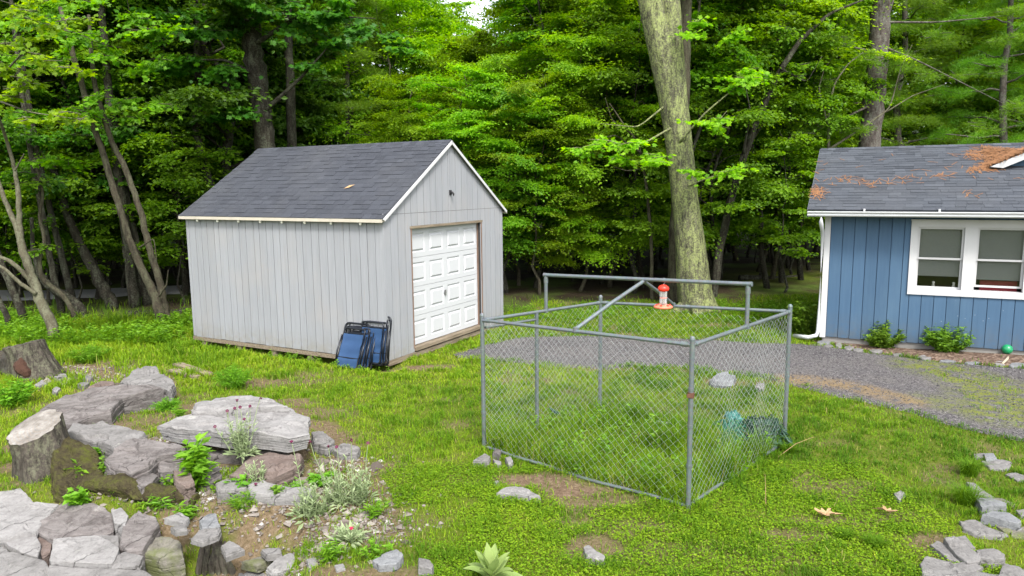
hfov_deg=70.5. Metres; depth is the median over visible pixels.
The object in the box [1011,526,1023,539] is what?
stepping stone
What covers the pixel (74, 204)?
maple tree
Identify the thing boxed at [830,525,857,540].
grass tuft
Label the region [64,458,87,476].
weed
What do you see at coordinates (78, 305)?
maple tree
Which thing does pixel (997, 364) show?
edging stone
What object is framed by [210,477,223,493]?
weed
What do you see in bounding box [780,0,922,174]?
pine tree
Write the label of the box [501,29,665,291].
beech tree
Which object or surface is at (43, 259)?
oak tree
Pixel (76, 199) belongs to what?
sapling tree
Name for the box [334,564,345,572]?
rock
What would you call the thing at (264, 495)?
rock
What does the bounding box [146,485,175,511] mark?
leafy weed
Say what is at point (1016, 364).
edging stone
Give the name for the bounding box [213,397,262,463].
rose campion
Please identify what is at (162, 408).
ferny bush
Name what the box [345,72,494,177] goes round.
beech tree
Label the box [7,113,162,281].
sapling tree
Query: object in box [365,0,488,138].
tall maple tree
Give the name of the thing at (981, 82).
beech tree
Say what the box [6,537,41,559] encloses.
rock
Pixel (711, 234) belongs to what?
maple tree
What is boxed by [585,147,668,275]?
sapling tree
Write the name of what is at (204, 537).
rock
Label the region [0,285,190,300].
road
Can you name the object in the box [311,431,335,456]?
rock
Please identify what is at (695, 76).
tree
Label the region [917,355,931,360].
edging stone
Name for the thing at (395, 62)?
tall maple tree
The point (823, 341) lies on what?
edging stone
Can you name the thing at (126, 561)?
rock
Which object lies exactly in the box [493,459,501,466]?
rock
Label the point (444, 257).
overhead door
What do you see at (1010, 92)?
pine tree
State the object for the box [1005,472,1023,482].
stepping stone
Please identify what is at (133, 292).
maple tree
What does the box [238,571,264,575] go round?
rock
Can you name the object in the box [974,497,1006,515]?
stepping stone
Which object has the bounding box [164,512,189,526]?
rock
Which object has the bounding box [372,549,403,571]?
rock
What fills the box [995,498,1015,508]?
stepping stone
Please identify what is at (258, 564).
rock
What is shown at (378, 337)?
folding chair
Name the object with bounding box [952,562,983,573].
stepping stone
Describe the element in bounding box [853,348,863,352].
edging stone
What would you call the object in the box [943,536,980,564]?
stepping stone
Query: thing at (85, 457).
rock
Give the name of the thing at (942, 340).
round shrub
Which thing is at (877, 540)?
grass tuft
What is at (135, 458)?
rock
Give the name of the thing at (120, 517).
rock
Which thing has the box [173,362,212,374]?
wood plank
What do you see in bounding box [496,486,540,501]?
rock
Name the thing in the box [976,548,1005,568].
stepping stone
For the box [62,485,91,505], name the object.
leafy weed
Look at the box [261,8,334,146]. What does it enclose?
maple tree
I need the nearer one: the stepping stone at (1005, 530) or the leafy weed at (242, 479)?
the stepping stone at (1005, 530)
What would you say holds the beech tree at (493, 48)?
on the ground at (566, 288)
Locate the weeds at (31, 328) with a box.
[0,299,808,501]
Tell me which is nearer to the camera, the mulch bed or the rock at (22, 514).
the rock at (22, 514)
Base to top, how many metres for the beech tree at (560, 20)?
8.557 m
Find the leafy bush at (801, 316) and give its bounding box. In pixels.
[780,301,816,334]
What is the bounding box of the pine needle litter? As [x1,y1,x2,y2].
[809,144,1023,200]
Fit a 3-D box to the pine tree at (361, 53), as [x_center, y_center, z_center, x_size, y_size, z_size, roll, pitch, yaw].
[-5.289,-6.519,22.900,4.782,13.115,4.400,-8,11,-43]
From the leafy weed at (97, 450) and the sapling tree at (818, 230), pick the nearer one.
the leafy weed at (97, 450)
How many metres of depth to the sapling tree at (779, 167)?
22.77 m
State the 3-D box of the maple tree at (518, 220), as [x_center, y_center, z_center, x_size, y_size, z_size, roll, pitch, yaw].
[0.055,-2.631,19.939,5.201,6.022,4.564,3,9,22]
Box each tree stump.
[2,339,65,381]
[6,409,69,483]
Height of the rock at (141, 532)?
0.418 m
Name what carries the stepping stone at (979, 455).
on the ground at (566, 288)
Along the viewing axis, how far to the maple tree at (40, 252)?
16.26 m
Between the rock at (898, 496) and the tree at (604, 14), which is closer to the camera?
the rock at (898, 496)
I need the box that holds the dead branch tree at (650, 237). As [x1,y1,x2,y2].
[601,98,653,298]
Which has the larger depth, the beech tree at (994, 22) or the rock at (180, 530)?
the beech tree at (994, 22)
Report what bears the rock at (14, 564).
on the ground at (566, 288)
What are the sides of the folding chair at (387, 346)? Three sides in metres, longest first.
0.839 x 0.564 x 0.102 m
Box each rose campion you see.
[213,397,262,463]
[244,460,267,485]
[285,440,331,532]
[309,438,381,513]
[325,520,370,550]
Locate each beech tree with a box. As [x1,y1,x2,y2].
[0,0,127,239]
[130,8,384,256]
[232,1,442,145]
[270,0,480,145]
[307,0,485,144]
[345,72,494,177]
[352,36,522,193]
[378,17,513,190]
[388,58,549,271]
[412,32,542,218]
[422,39,610,285]
[437,0,589,272]
[459,0,662,273]
[461,68,623,294]
[480,23,595,255]
[489,0,734,287]
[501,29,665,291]
[701,0,941,278]
[708,0,903,271]
[731,8,917,260]
[865,0,1023,145]
[884,3,954,139]
[891,0,1023,142]
[903,0,1023,143]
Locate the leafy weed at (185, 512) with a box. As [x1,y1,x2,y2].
[168,498,199,519]
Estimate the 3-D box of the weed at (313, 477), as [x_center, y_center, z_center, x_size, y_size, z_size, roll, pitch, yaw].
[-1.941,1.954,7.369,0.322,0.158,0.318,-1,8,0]
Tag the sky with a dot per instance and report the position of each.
(484, 2)
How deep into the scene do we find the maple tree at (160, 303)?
15.11 m
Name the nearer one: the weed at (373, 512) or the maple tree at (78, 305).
the weed at (373, 512)
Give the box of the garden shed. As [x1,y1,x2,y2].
[178,139,506,366]
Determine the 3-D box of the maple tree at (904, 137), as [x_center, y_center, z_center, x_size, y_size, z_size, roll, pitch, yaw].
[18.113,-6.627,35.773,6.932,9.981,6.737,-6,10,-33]
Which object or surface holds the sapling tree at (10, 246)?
on the ground at (566, 288)
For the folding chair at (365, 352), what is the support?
on the ground at (566, 288)
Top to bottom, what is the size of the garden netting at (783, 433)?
0.362 m
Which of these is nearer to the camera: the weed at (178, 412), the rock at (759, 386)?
the weed at (178, 412)
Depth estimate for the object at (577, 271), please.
21.95 m
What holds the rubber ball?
on the mulch bed
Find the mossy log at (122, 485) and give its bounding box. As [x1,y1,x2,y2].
[83,473,199,504]
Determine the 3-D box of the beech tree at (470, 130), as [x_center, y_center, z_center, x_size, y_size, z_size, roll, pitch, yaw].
[-1.393,-3.029,20.653,4.787,6.644,4.888,-1,8,-6]
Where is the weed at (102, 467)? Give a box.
[97,455,106,472]
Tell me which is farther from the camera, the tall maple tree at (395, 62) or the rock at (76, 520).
the tall maple tree at (395, 62)
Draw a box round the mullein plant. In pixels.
[463,542,522,575]
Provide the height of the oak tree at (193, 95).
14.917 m
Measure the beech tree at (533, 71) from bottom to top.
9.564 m
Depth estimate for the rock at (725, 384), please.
10.84 m
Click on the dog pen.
(693, 343)
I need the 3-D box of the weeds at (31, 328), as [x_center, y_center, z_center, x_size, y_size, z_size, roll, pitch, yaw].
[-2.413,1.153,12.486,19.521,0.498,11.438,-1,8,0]
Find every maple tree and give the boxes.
[0,0,83,316]
[0,0,123,291]
[0,0,209,321]
[0,0,216,298]
[0,3,75,296]
[0,119,44,327]
[0,129,26,326]
[2,209,87,316]
[3,157,76,319]
[5,126,116,287]
[13,116,118,309]
[34,0,271,295]
[52,0,311,237]
[56,64,208,268]
[63,3,161,307]
[69,115,151,305]
[72,125,177,287]
[114,155,188,278]
[139,2,244,190]
[146,2,365,204]
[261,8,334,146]
[362,7,424,69]
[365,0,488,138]
[416,15,479,72]
[438,81,598,293]
[489,1,715,272]
[536,20,743,293]
[602,0,848,233]
[620,0,861,280]
[622,1,830,277]
[704,0,901,282]
[711,0,862,296]
[772,0,966,265]
[813,5,922,257]
[837,0,1023,147]
[884,71,930,141]
[906,4,1016,128]
[952,81,1022,136]
[980,31,1023,134]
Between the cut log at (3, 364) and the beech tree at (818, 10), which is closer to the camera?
the cut log at (3, 364)
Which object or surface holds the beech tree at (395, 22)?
on the ground at (566, 288)
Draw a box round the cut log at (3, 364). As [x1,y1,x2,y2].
[0,350,7,375]
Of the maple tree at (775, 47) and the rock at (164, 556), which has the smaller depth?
the rock at (164, 556)
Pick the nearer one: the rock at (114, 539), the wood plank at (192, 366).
the rock at (114, 539)
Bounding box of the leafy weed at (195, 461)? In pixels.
[173,432,219,489]
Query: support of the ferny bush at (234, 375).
on the ground at (566, 288)
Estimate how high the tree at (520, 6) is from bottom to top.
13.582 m
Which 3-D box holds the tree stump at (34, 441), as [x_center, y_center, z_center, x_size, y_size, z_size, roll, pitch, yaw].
[-4.908,1.803,7.626,0.691,0.933,0.686,-1,8,0]
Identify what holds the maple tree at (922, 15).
on the ground at (566, 288)
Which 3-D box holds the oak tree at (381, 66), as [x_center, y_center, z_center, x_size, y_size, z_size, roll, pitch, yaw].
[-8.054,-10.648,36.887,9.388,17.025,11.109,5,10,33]
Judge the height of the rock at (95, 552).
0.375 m
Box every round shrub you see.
[862,320,906,347]
[919,322,976,352]
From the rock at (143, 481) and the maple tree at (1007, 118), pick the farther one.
the maple tree at (1007, 118)
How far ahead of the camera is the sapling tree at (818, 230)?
24.08 m
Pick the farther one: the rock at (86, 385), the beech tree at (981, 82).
the beech tree at (981, 82)
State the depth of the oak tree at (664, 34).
16.72 m
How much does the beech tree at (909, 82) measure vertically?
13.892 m
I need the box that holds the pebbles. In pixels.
[0,363,468,575]
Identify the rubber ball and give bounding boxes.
[1001,344,1012,353]
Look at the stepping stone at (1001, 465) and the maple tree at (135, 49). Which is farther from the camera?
the maple tree at (135, 49)
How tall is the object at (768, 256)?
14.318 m
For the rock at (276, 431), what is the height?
0.252 m
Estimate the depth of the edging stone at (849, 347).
13.27 m
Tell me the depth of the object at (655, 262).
25.46 m
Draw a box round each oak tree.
[0,0,225,285]
[5,19,112,280]
[73,0,360,180]
[114,0,424,150]
[146,0,419,161]
[324,17,413,133]
[335,11,432,144]
[557,0,783,314]
[665,0,691,302]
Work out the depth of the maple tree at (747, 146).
18.86 m
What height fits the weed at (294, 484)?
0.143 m
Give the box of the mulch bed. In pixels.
[812,340,1023,366]
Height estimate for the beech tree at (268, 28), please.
9.142 m
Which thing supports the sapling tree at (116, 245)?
on the ground at (566, 288)
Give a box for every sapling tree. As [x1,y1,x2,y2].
[0,0,101,338]
[0,99,98,304]
[0,136,71,295]
[0,148,46,264]
[1,146,121,300]
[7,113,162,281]
[60,126,177,271]
[95,170,164,284]
[101,192,161,284]
[121,128,227,303]
[534,125,609,280]
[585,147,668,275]
[627,127,720,249]
[654,115,735,249]
[719,130,829,292]
[730,128,812,274]
[740,169,776,262]
[747,106,856,274]
[774,169,824,247]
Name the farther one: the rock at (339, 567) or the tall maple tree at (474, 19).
the tall maple tree at (474, 19)
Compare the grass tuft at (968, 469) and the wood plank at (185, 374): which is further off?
the wood plank at (185, 374)
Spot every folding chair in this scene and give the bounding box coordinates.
[335,322,369,369]
[347,323,371,369]
[352,326,374,369]
[359,319,387,365]
[366,316,391,365]
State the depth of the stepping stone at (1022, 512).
6.50 m
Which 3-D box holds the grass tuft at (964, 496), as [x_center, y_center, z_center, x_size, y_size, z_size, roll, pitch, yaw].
[4.238,1.923,6.714,0.601,0.216,0.573,-1,8,0]
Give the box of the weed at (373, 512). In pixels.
[360,499,390,519]
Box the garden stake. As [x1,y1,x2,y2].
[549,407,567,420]
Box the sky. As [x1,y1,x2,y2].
[337,0,916,143]
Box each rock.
[0,488,58,548]
[0,547,48,575]
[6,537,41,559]
[35,380,47,390]
[38,503,114,544]
[38,537,51,566]
[40,384,167,429]
[47,566,151,575]
[49,535,119,568]
[52,387,60,396]
[54,373,67,380]
[68,420,146,460]
[77,382,89,388]
[83,375,92,382]
[85,381,114,389]
[100,535,118,547]
[104,437,184,478]
[111,508,128,543]
[111,552,144,570]
[119,510,160,571]
[120,366,176,401]
[136,473,158,498]
[145,536,185,575]
[157,407,310,452]
[158,458,221,489]
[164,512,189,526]
[170,524,187,536]
[173,470,195,506]
[183,446,290,464]
[190,528,221,546]
[191,395,289,417]
[199,513,219,529]
[215,480,247,501]
[221,541,244,561]
[229,452,304,485]
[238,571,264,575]
[241,556,271,572]
[246,480,315,505]
[261,548,281,560]
[266,553,294,575]
[306,558,318,571]
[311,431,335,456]
[332,443,360,459]
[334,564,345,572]
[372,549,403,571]
[418,558,433,575]
[473,453,490,467]
[493,449,500,460]
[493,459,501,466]
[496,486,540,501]
[505,456,512,468]
[583,545,604,564]
[709,371,735,387]
[755,383,764,391]
[893,490,905,502]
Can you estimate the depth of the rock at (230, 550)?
6.15 m
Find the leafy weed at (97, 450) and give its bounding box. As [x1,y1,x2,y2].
[92,447,104,456]
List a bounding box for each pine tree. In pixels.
[286,0,409,144]
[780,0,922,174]
[780,0,1023,159]
[840,0,998,146]
[909,0,1023,144]
[937,0,1023,142]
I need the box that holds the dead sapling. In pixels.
[818,46,944,147]
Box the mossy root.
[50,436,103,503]
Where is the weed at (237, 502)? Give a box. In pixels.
[223,486,257,512]
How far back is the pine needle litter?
13.81 m
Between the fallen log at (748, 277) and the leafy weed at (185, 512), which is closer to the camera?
the leafy weed at (185, 512)
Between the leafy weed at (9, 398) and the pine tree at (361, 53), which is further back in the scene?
the pine tree at (361, 53)
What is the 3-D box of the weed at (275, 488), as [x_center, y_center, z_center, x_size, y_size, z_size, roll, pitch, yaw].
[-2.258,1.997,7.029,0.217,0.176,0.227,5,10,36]
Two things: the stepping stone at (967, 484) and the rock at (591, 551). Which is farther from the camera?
the stepping stone at (967, 484)
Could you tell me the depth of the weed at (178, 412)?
9.08 m
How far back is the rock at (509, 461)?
7.85 m
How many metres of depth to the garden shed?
13.33 m
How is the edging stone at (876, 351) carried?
on the ground at (566, 288)
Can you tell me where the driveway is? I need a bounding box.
[453,336,1023,440]
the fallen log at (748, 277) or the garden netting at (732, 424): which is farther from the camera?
the fallen log at (748, 277)
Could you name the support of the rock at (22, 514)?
on the ground at (566, 288)
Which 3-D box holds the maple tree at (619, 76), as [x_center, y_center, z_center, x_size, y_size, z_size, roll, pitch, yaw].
[3.456,-3.517,19.990,5.266,7.800,5.418,-5,9,-30]
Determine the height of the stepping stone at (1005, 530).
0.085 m
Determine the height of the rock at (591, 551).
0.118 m
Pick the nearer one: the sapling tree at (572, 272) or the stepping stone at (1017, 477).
the stepping stone at (1017, 477)
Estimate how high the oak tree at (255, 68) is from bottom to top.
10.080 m
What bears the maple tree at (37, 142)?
on the ground at (566, 288)
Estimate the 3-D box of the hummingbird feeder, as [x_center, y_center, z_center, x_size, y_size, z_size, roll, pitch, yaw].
[1.650,0.058,7.889,0.210,0.342,0.208,-1,8,0]
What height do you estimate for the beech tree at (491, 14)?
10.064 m
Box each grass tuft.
[774,439,801,454]
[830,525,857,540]
[857,530,895,549]
[942,452,993,477]
[944,475,1005,506]
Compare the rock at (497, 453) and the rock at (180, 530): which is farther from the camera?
the rock at (497, 453)
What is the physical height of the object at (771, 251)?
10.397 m
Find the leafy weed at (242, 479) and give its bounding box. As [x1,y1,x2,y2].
[224,473,251,488]
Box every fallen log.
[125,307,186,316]
[738,274,803,279]
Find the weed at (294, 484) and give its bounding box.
[283,477,304,487]
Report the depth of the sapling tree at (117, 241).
22.18 m
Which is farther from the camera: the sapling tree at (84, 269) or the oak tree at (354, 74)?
the oak tree at (354, 74)
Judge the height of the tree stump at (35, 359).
0.979 m
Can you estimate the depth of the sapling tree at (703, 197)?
22.05 m
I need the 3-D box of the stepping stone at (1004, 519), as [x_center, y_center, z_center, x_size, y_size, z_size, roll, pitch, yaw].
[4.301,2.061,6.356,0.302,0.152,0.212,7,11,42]
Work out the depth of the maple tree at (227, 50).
20.38 m
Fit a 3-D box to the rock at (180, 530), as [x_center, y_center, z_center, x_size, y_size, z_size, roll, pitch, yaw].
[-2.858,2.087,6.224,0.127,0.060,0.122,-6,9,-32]
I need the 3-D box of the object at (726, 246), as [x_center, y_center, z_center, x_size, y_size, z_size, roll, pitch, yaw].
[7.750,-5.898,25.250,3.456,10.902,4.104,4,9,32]
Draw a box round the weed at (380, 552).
[358,538,393,559]
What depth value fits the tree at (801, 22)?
19.76 m
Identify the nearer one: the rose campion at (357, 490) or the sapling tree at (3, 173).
the rose campion at (357, 490)
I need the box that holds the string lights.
[196,219,363,224]
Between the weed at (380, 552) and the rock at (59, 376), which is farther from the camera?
the rock at (59, 376)
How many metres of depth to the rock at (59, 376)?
11.61 m
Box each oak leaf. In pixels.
[814,508,841,515]
[872,505,897,512]
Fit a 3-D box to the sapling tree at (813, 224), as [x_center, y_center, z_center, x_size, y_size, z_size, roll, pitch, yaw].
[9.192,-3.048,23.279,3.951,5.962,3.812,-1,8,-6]
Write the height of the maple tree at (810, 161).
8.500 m
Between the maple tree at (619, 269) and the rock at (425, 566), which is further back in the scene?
the maple tree at (619, 269)
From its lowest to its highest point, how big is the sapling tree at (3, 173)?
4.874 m
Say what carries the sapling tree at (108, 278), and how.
on the ground at (566, 288)
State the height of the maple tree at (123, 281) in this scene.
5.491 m
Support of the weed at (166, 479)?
on the ground at (566, 288)
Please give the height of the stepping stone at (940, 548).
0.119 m
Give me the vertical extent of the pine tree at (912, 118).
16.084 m
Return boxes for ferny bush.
[66,342,112,363]
[149,396,182,411]
[210,362,256,388]
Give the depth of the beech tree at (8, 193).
18.14 m
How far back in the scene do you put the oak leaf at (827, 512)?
6.47 m
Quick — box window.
[907,219,1023,299]
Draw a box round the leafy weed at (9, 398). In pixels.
[0,378,38,407]
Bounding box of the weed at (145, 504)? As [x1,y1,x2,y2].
[135,501,161,511]
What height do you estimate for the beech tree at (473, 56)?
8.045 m
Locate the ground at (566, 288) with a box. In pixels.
[0,220,1023,575]
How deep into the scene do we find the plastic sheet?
8.95 m
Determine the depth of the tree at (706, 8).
20.05 m
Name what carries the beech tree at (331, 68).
on the ground at (566, 288)
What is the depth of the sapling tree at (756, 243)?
27.15 m
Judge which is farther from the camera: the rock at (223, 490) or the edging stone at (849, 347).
the edging stone at (849, 347)
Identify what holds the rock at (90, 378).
on the ground at (566, 288)
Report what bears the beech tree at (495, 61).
on the ground at (566, 288)
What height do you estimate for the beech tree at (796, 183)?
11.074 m
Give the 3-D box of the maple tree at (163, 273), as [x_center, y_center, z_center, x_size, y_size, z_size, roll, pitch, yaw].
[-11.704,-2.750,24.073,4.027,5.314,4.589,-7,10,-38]
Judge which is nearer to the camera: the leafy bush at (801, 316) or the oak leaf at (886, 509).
the oak leaf at (886, 509)
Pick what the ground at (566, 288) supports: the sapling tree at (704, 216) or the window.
the sapling tree at (704, 216)
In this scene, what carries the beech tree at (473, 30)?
on the ground at (566, 288)
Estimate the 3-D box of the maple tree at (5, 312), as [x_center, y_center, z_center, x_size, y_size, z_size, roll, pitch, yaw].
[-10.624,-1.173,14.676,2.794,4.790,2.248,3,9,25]
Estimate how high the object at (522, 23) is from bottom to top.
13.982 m
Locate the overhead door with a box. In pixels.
[412,223,477,344]
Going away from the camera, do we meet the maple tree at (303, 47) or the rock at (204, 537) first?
the rock at (204, 537)
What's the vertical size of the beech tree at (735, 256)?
11.885 m
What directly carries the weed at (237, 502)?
on the ground at (566, 288)
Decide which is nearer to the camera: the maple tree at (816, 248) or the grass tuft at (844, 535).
the grass tuft at (844, 535)
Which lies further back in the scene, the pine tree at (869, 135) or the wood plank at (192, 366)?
the pine tree at (869, 135)
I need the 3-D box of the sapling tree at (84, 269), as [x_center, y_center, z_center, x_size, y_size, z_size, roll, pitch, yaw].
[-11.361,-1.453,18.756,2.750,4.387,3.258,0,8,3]
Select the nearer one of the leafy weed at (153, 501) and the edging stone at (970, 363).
the leafy weed at (153, 501)
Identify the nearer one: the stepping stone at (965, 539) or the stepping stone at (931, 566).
the stepping stone at (931, 566)
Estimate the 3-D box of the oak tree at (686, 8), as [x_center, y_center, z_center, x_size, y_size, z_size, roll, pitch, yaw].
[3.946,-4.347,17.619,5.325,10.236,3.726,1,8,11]
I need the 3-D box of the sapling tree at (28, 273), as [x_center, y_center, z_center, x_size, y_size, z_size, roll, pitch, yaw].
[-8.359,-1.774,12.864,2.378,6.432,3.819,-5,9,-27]
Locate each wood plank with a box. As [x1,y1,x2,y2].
[168,368,200,378]
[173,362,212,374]
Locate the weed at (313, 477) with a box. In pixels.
[306,471,335,486]
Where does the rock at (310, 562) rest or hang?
on the ground at (566, 288)
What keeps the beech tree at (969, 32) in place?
on the ground at (566, 288)
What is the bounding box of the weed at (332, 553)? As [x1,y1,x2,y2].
[316,537,344,565]
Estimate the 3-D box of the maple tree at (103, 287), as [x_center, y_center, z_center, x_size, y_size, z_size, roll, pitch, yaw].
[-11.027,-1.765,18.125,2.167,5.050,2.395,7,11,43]
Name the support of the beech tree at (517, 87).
on the ground at (566, 288)
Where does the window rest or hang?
in the blue house
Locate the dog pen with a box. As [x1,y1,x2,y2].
[480,273,792,510]
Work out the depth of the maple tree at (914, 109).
23.80 m
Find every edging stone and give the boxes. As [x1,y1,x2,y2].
[817,340,830,344]
[845,345,853,350]
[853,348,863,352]
[869,349,882,353]
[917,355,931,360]
[940,359,955,362]
[964,361,980,364]
[995,361,1004,366]
[1008,362,1023,367]
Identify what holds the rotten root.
on the ground at (566, 288)
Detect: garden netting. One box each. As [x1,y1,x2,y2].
[713,418,749,444]
[738,414,793,447]
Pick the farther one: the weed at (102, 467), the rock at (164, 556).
the weed at (102, 467)
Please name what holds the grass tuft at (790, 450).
on the ground at (566, 288)
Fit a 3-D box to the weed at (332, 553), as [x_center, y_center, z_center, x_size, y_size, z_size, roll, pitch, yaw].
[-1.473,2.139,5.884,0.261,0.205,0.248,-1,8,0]
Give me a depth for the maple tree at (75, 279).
22.62 m
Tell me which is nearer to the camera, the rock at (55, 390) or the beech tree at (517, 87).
the rock at (55, 390)
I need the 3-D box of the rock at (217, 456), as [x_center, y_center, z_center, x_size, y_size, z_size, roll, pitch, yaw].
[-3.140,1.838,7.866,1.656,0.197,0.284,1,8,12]
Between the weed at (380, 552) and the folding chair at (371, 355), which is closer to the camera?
the weed at (380, 552)
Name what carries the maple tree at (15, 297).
on the ground at (566, 288)
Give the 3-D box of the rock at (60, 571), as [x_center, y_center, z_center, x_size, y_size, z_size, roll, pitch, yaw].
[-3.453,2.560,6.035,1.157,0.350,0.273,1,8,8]
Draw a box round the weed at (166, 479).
[160,474,173,484]
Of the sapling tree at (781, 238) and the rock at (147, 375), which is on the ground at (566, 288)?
the sapling tree at (781, 238)
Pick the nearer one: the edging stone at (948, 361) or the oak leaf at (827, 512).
the oak leaf at (827, 512)
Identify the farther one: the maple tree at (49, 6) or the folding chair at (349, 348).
the maple tree at (49, 6)
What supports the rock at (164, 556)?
on the ground at (566, 288)
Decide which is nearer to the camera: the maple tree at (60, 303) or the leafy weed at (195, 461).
the leafy weed at (195, 461)
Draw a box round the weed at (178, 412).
[170,406,187,418]
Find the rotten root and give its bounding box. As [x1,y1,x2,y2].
[195,528,235,575]
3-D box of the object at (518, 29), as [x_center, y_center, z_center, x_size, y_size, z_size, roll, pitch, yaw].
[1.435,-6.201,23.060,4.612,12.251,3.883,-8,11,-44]
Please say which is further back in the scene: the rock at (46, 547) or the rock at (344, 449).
the rock at (344, 449)
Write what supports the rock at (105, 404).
on the ground at (566, 288)
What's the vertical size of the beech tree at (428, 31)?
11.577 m
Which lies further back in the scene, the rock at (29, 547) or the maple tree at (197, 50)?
the maple tree at (197, 50)
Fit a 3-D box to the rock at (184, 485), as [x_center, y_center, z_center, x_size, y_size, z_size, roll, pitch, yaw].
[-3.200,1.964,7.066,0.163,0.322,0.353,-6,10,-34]
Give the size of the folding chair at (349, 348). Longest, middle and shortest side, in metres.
0.839 x 0.564 x 0.102 m
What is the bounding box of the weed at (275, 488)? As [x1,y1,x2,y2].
[269,484,284,497]
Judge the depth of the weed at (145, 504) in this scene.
6.92 m
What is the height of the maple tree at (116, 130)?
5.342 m
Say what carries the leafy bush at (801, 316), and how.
on the ground at (566, 288)
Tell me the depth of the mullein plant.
5.49 m
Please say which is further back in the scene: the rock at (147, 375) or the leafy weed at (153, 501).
the rock at (147, 375)
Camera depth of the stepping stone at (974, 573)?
5.49 m
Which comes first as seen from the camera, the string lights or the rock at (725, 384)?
the rock at (725, 384)
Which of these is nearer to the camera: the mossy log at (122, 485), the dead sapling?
the mossy log at (122, 485)
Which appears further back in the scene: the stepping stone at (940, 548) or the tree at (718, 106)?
the tree at (718, 106)
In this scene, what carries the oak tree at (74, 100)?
on the ground at (566, 288)
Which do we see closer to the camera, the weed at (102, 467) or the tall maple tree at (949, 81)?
the weed at (102, 467)
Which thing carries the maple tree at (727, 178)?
on the ground at (566, 288)
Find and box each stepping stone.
[919,556,957,575]
[929,541,959,562]
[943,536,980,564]
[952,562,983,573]
[957,536,974,549]
[958,520,1008,540]
[958,571,997,575]
[966,482,994,497]
[974,453,983,459]
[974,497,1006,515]
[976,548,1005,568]
[981,459,1011,470]
[981,511,1021,530]
[983,453,996,461]
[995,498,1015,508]
[996,526,1012,534]
[998,563,1023,575]
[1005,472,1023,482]
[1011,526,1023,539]
[1016,509,1023,519]
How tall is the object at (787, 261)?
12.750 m
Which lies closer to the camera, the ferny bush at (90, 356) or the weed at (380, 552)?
the weed at (380, 552)
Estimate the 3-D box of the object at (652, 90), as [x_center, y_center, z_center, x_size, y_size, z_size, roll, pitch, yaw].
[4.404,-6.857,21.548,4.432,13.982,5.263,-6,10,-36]
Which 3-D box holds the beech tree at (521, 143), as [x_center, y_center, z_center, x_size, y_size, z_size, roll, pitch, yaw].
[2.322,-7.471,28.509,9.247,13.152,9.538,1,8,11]
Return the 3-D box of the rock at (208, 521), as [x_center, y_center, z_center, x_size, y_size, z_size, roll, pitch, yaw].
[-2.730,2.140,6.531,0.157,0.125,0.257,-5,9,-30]
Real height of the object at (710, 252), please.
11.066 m
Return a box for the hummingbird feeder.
[653,283,672,308]
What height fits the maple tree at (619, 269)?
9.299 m
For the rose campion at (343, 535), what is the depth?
6.15 m
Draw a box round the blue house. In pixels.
[792,142,1023,354]
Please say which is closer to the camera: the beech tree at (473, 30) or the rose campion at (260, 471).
the rose campion at (260, 471)
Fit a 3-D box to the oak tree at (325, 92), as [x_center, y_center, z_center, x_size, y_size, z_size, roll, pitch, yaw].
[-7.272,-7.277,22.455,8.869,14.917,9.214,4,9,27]
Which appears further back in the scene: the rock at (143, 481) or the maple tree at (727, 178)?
the maple tree at (727, 178)
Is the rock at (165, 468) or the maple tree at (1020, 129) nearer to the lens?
the rock at (165, 468)
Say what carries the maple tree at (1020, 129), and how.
on the ground at (566, 288)
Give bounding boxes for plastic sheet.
[723,409,741,420]
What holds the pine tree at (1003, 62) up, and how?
on the ground at (566, 288)

